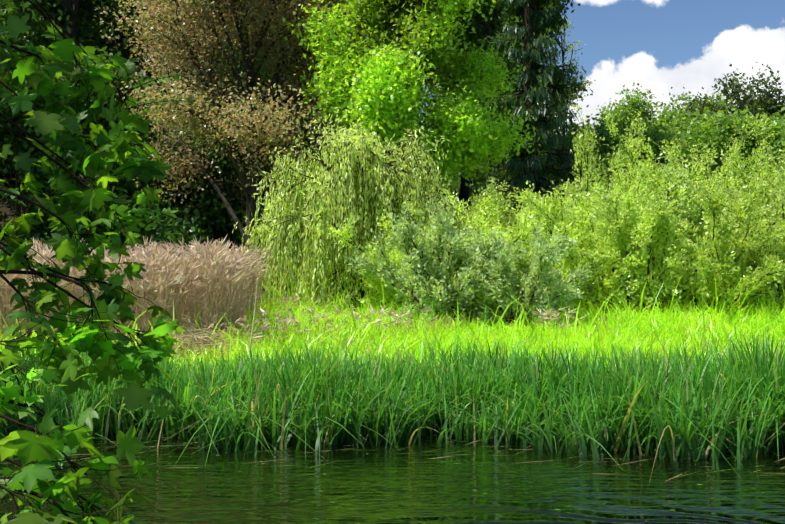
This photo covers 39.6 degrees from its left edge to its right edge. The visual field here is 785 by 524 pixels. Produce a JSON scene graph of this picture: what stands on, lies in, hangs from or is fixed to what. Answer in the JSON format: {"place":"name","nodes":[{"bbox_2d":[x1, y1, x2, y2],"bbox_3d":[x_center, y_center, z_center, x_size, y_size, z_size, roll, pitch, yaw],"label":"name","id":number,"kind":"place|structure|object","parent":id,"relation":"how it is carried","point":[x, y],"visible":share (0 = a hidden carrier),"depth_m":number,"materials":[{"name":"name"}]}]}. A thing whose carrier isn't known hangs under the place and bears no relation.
{"place":"outdoors","nodes":[
{"label":"outdoors","id":0,"kind":"place"},
{"bbox_2d":[0,435,784,523],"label":"pond water","id":1,"kind":"structure","parent":0,"point":[424,488],"depth_m":7.75,"materials":[{"name":"green liquid"}]},
{"bbox_2d":[0,435,784,521],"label":"floating stems","id":2,"kind":"object","parent":1,"relation":"on","point":[176,466],"visible":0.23,"depth_m":8.75,"materials":[{"name":"plant"}]},
{"bbox_2d":[0,1,784,445],"bbox_3d":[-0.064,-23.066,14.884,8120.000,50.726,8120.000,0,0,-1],"label":"ground","id":3,"kind":"structure","parent":0,"point":[6,205],"depth_m":47.32,"materials":[{"name":"soil"}]},
{"bbox_2d":[0,18,34,204],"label":"understorey tree","id":4,"kind":"object","parent":3,"relation":"on","point":[29,130],"visible":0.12,"depth_m":32.59,"materials":[{"name":"green plant"}]},
{"bbox_2d":[0,0,120,213],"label":"forest tree","id":5,"kind":"object","parent":3,"relation":"on","point":[83,12],"visible":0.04,"depth_m":44.48,"materials":[{"name":"green plant"}]},
{"bbox_2d":[0,58,124,254],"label":"understorey tree","id":6,"kind":"object","parent":3,"relation":"on","point":[43,235],"visible":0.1,"depth_m":32.54,"materials":[{"name":"green plant"}]},
{"bbox_2d":[0,0,186,78],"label":"forest tree","id":7,"kind":"object","parent":3,"relation":"on","point":[34,32],"visible":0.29,"depth_m":39.12,"materials":[{"name":"green plant"}]},
{"bbox_2d":[0,43,188,238],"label":"understorey tree","id":8,"kind":"object","parent":3,"relation":"on","point":[39,174],"visible":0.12,"depth_m":32.92,"materials":[{"name":"green plant"}]},
{"bbox_2d":[0,0,197,523],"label":"tree","id":9,"kind":"object","parent":3,"relation":"on","point":[60,128],"visible":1,"depth_m":3.50,"materials":[{"name":"green plant"}]},
{"bbox_2d":[82,2,151,52],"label":"forest tree","id":10,"kind":"object","parent":3,"relation":"on","point":[100,47],"depth_m":57.90,"materials":[{"name":"green plant"}]},
{"bbox_2d":[38,96,244,250],"bbox_3d":[-8.134,-2.119,35.890,7.258,7.255,7.178,0,0,-1],"label":"understorey tree","id":11,"kind":"object","parent":3,"relation":"on","point":[203,206],"visible":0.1,"depth_m":33.63,"materials":[{"name":"green plant"}]},
{"bbox_2d":[81,0,226,76],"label":"forest tree","id":12,"kind":"object","parent":3,"relation":"on","point":[101,33],"visible":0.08,"depth_m":52.04,"materials":[{"name":"green plant"}]},
{"bbox_2d":[110,114,292,279],"bbox_3d":[-5.767,-1.674,34.801,6.723,6.373,6.034,0,0,-28],"label":"understorey tree","id":13,"kind":"object","parent":3,"relation":"on","point":[177,229],"visible":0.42,"depth_m":33.19,"materials":[{"name":"green plant"}]},
{"bbox_2d":[188,0,289,118],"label":"forest tree","id":14,"kind":"object","parent":3,"relation":"on","point":[236,52],"depth_m":50.98,"materials":[{"name":"brown plant"}]},
{"bbox_2d":[96,0,408,293],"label":"bronze maple tree","id":15,"kind":"object","parent":3,"relation":"on","point":[244,20],"visible":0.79,"depth_m":30.64,"materials":[{"name":"brown plant"}]},
{"bbox_2d":[176,0,376,128],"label":"forest tree","id":16,"kind":"object","parent":3,"relation":"on","point":[260,75],"visible":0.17,"depth_m":41.70,"materials":[{"name":"green plant"}]},
{"bbox_2d":[216,101,386,294],"bbox_3d":[-2.890,-1.845,34.804,6.128,6.578,6.094,0,0,-1],"label":"understorey tree","id":17,"kind":"object","parent":3,"relation":"on","point":[274,159],"visible":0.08,"depth_m":33.31,"materials":[{"name":"green plant"}]},
{"bbox_2d":[277,0,339,107],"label":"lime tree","id":18,"kind":"object","parent":3,"relation":"on","point":[313,59],"depth_m":50.65,"materials":[{"name":"green plant"}]},
{"bbox_2d":[251,8,379,106],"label":"forest tree","id":19,"kind":"object","parent":3,"relation":"on","point":[284,49],"visible":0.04,"depth_m":62.64,"materials":[{"name":"green plant"}]},
{"bbox_2d":[232,109,481,313],"bbox_3d":[-1.017,-0.845,22.524,5.038,4.627,4.383,0,0,-27],"label":"weeping willow tree","id":20,"kind":"object","parent":3,"relation":"on","point":[358,178],"visible":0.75,"depth_m":21.45,"materials":[{"name":"green plant"}]},
{"bbox_2d":[342,16,374,56],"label":"forest tree","id":21,"kind":"object","parent":3,"relation":"on","point":[360,40],"depth_m":55.32,"materials":[{"name":"green plant"}]},
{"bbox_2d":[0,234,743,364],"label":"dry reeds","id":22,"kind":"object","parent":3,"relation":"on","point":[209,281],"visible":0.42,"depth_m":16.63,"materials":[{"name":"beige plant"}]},
{"bbox_2d":[0,326,784,482],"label":"reeds","id":23,"kind":"object","parent":3,"relation":"on","point":[706,407],"visible":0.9,"depth_m":9.63,"materials":[{"name":"green plant"}]},
{"bbox_2d":[0,252,784,373],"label":"meadow grass","id":24,"kind":"structure","parent":3,"relation":"on","point":[649,327],"depth_m":16.70,"materials":[{"name":"green plant"}]},
{"bbox_2d":[338,0,470,89],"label":"forest tree","id":25,"kind":"object","parent":3,"relation":"on","point":[426,71],"depth_m":64.19,"materials":[{"name":"green plant"}]},
{"bbox_2d":[282,0,540,194],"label":"lime tree","id":26,"kind":"object","parent":3,"relation":"on","point":[382,93],"visible":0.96,"depth_m":29.27,"materials":[{"name":"green plant"}]},
{"bbox_2d":[319,208,514,313],"bbox_3d":[0.604,0.195,21.088,3.613,2.437,3.427,0,0,17],"label":"willow shrub","id":27,"kind":"object","parent":3,"relation":"on","point":[394,256],"visible":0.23,"depth_m":20.40,"materials":[{"name":"green plant"}]},
{"bbox_2d":[333,182,522,288],"bbox_3d":[0.510,-0.228,24.273,4.742,3.242,4.521,0,0,-1],"label":"willow shrub","id":28,"kind":"object","parent":3,"relation":"on","point":[486,205],"visible":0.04,"depth_m":24.35,"materials":[{"name":"green plant"}]},
{"bbox_2d":[343,198,528,324],"bbox_3d":[1.006,0.141,19.857,3.000,2.552,2.660,0,0,-32],"label":"grey willow shrub","id":29,"kind":"object","parent":3,"relation":"on","point":[430,278],"visible":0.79,"depth_m":19.27,"materials":[{"name":"green plant"}]},
{"bbox_2d":[369,194,543,294],"bbox_3d":[1.436,0.044,21.697,4.022,2.768,2.608,0,0,-21],"label":"willow shrub","id":30,"kind":"object","parent":3,"relation":"on","point":[525,227],"depth_m":21.56,"materials":[{"name":"green plant"}]},
{"bbox_2d":[380,2,563,215],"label":"forest tree","id":31,"kind":"object","parent":3,"relation":"on","point":[464,192],"visible":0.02,"depth_m":70.25,"materials":[{"name":"green plant"}]},
{"bbox_2d":[427,176,518,241],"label":"willow shrub","id":32,"kind":"object","parent":3,"relation":"on","point":[491,189],"visible":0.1,"depth_m":27.15,"materials":[{"name":"green plant"}]},
{"bbox_2d":[441,159,513,206],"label":"tree","id":33,"kind":"object","parent":3,"relation":"on","point":[471,187],"visible":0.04,"depth_m":82.46,"materials":[{"name":"green plant"}]},
{"bbox_2d":[382,0,592,185],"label":"forest tree","id":34,"kind":"object","parent":3,"relation":"on","point":[479,19],"visible":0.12,"depth_m":55.66,"materials":[{"name":"green plant"}]},
{"bbox_2d":[469,209,545,247],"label":"willow shrub","id":35,"kind":"object","parent":3,"relation":"on","point":[482,218],"visible":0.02,"depth_m":23.20,"materials":[{"name":"green plant"}]},
{"bbox_2d":[451,0,580,145],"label":"forest tree","id":36,"kind":"object","parent":3,"relation":"on","point":[557,7],"visible":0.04,"depth_m":60.83,"materials":[{"name":"green plant"}]},
{"bbox_2d":[459,188,583,243],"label":"willow shrub","id":37,"kind":"object","parent":3,"relation":"on","point":[506,223],"visible":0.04,"depth_m":26.35,"materials":[{"name":"green plant"}]},
{"bbox_2d":[477,131,567,235],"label":"tree","id":38,"kind":"object","parent":3,"relation":"on","point":[520,170],"visible":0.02,"depth_m":67.36,"materials":[{"name":"green plant"}]},
{"bbox_2d":[458,224,593,333],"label":"grey shrub","id":39,"kind":"object","parent":3,"relation":"on","point":[498,289],"visible":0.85,"depth_m":18.86,"materials":[{"name":"green plant"}]},
{"bbox_2d":[470,0,588,232],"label":"spruce tree","id":40,"kind":"object","parent":3,"relation":"on","point":[527,40],"visible":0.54,"depth_m":34.39,"materials":[{"name":"green plant"}]},
{"bbox_2d":[479,188,642,270],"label":"willow shrub","id":41,"kind":"object","parent":3,"relation":"on","point":[579,234],"visible":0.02,"depth_m":22.11,"materials":[{"name":"green plant"}]},
{"bbox_2d":[504,236,621,319],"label":"willow shrub","id":42,"kind":"object","parent":3,"relation":"on","point":[522,265],"visible":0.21,"depth_m":20.36,"materials":[{"name":"green plant"}]},
{"bbox_2d":[536,16,595,198],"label":"sparse birch tree","id":43,"kind":"object","parent":3,"relation":"on","point":[564,100],"visible":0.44,"depth_m":49.65,"materials":[{"name":"green plant"}]},
{"bbox_2d":[499,103,666,227],"bbox_3d":[4.857,-1.311,27.297,4.600,5.418,4.265,0,0,-1],"label":"willow shrub","id":44,"kind":"object","parent":3,"relation":"on","point":[579,138],"visible":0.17,"depth_m":27.51,"materials":[{"name":"green plant"}]},
{"bbox_2d":[517,153,682,308],"bbox_3d":[4.591,-0.429,22.938,3.838,3.632,3.378,0,0,-1],"label":"willow shrub","id":45,"kind":"object","parent":3,"relation":"on","point":[642,183],"visible":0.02,"depth_m":22.31,"materials":[{"name":"green plant"}]},
{"bbox_2d":[542,113,661,197],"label":"tree","id":46,"kind":"object","parent":3,"relation":"on","point":[605,132],"visible":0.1,"depth_m":60.01,"materials":[{"name":"green plant"}]},
{"bbox_2d":[510,187,697,317],"bbox_3d":[3.839,0.023,20.791,3.310,2.774,3.352,0,0,-27],"label":"willow shrub","id":47,"kind":"object","parent":3,"relation":"on","point":[640,263],"visible":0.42,"depth_m":20.07,"materials":[{"name":"green plant"}]},
{"bbox_2d":[554,106,720,210],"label":"willow shrub","id":48,"kind":"object","parent":3,"relation":"on","point":[633,157],"depth_m":27.45,"materials":[{"name":"green plant"}]},
{"bbox_2d":[591,82,691,138],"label":"tree","id":49,"kind":"object","parent":3,"relation":"on","point":[628,108],"visible":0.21,"depth_m":80.61,"materials":[{"name":"green plant"}]},
{"bbox_2d":[546,149,738,316],"bbox_3d":[4.545,-0.381,20.465,3.726,3.527,2.890,0,0,-1],"label":"willow shrub","id":50,"kind":"object","parent":3,"relation":"on","point":[665,225],"visible":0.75,"depth_m":19.90,"materials":[{"name":"green plant"}]},
{"bbox_2d":[569,118,728,196],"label":"tree","id":51,"kind":"object","parent":3,"relation":"on","point":[689,135],"visible":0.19,"depth_m":56.86,"materials":[{"name":"green plant"}]},
{"bbox_2d":[648,87,735,130],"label":"tree","id":52,"kind":"object","parent":3,"relation":"on","point":[685,95],"visible":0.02,"depth_m":83.98,"materials":[{"name":"green plant"}]},
{"bbox_2d":[654,190,729,304],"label":"willow shrub","id":53,"kind":"object","parent":3,"relation":"on","point":[690,199],"depth_m":23.47,"materials":[{"name":"green plant"}]},
{"bbox_2d":[625,94,784,185],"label":"tree","id":54,"kind":"object","parent":3,"relation":"on","point":[701,120],"depth_m":57.81,"materials":[{"name":"green plant"}]},
{"bbox_2d":[639,111,784,304],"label":"willow shrub","id":55,"kind":"object","parent":3,"relation":"on","point":[762,176],"visible":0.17,"depth_m":26.79,"materials":[{"name":"green plant"}]},
{"bbox_2d":[643,178,784,314],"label":"willow shrub","id":56,"kind":"object","parent":3,"relation":"on","point":[751,276],"visible":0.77,"depth_m":19.70,"materials":[{"name":"green plant"}]},
{"bbox_2d":[644,159,784,301],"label":"willow shrub","id":57,"kind":"object","parent":3,"relation":"on","point":[775,216],"visible":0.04,"depth_m":23.57,"materials":[{"name":"green plant"}]},
{"bbox_2d":[676,120,783,211],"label":"willow shrub","id":58,"kind":"object","parent":3,"relation":"on","point":[705,173],"visible":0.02,"depth_m":28.92,"materials":[{"name":"green plant"}]},
{"bbox_2d":[676,128,784,297],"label":"willow shrub","id":59,"kind":"object","parent":3,"relation":"on","point":[736,167],"visible":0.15,"depth_m":23.18,"materials":[{"name":"green plant"}]},
{"bbox_2d":[678,85,784,123],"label":"tree","id":60,"kind":"object","parent":3,"relation":"on","point":[702,105],"visible":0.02,"depth_m":77.88,"materials":[{"name":"green plant"}]},
{"bbox_2d":[693,165,784,316],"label":"willow shrub","id":61,"kind":"object","parent":3,"relation":"on","point":[736,194],"visible":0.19,"depth_m":21.70,"materials":[{"name":"green plant"}]},
{"bbox_2d":[694,105,784,200],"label":"tree","id":62,"kind":"object","parent":3,"relation":"on","point":[726,126],"visible":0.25,"depth_m":55.73,"materials":[{"name":"green plant"}]},
{"bbox_2d":[712,62,784,118],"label":"tree","id":63,"kind":"object","parent":3,"relation":"on","point":[769,98],"visible":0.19,"depth_m":77.12,"materials":[{"name":"green plant"}]},
{"bbox_2d":[745,150,784,220],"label":"willow shrub","id":64,"kind":"object","parent":3,"relation":"on","point":[768,199],"visible":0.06,"depth_m":27.68,"materials":[{"name":"green plant"}]},
{"bbox_2d":[751,105,781,124],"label":"tree","id":65,"kind":"object","parent":3,"relation":"on","point":[780,113],"depth_m":75.59,"materials":[{"name":"green plant"}]},
{"bbox_2d":[419,0,784,173],"label":"sky","id":66,"kind":"structure","parent":0,"point":[659,46],"materials":[{"name":"blue"}]}
]}

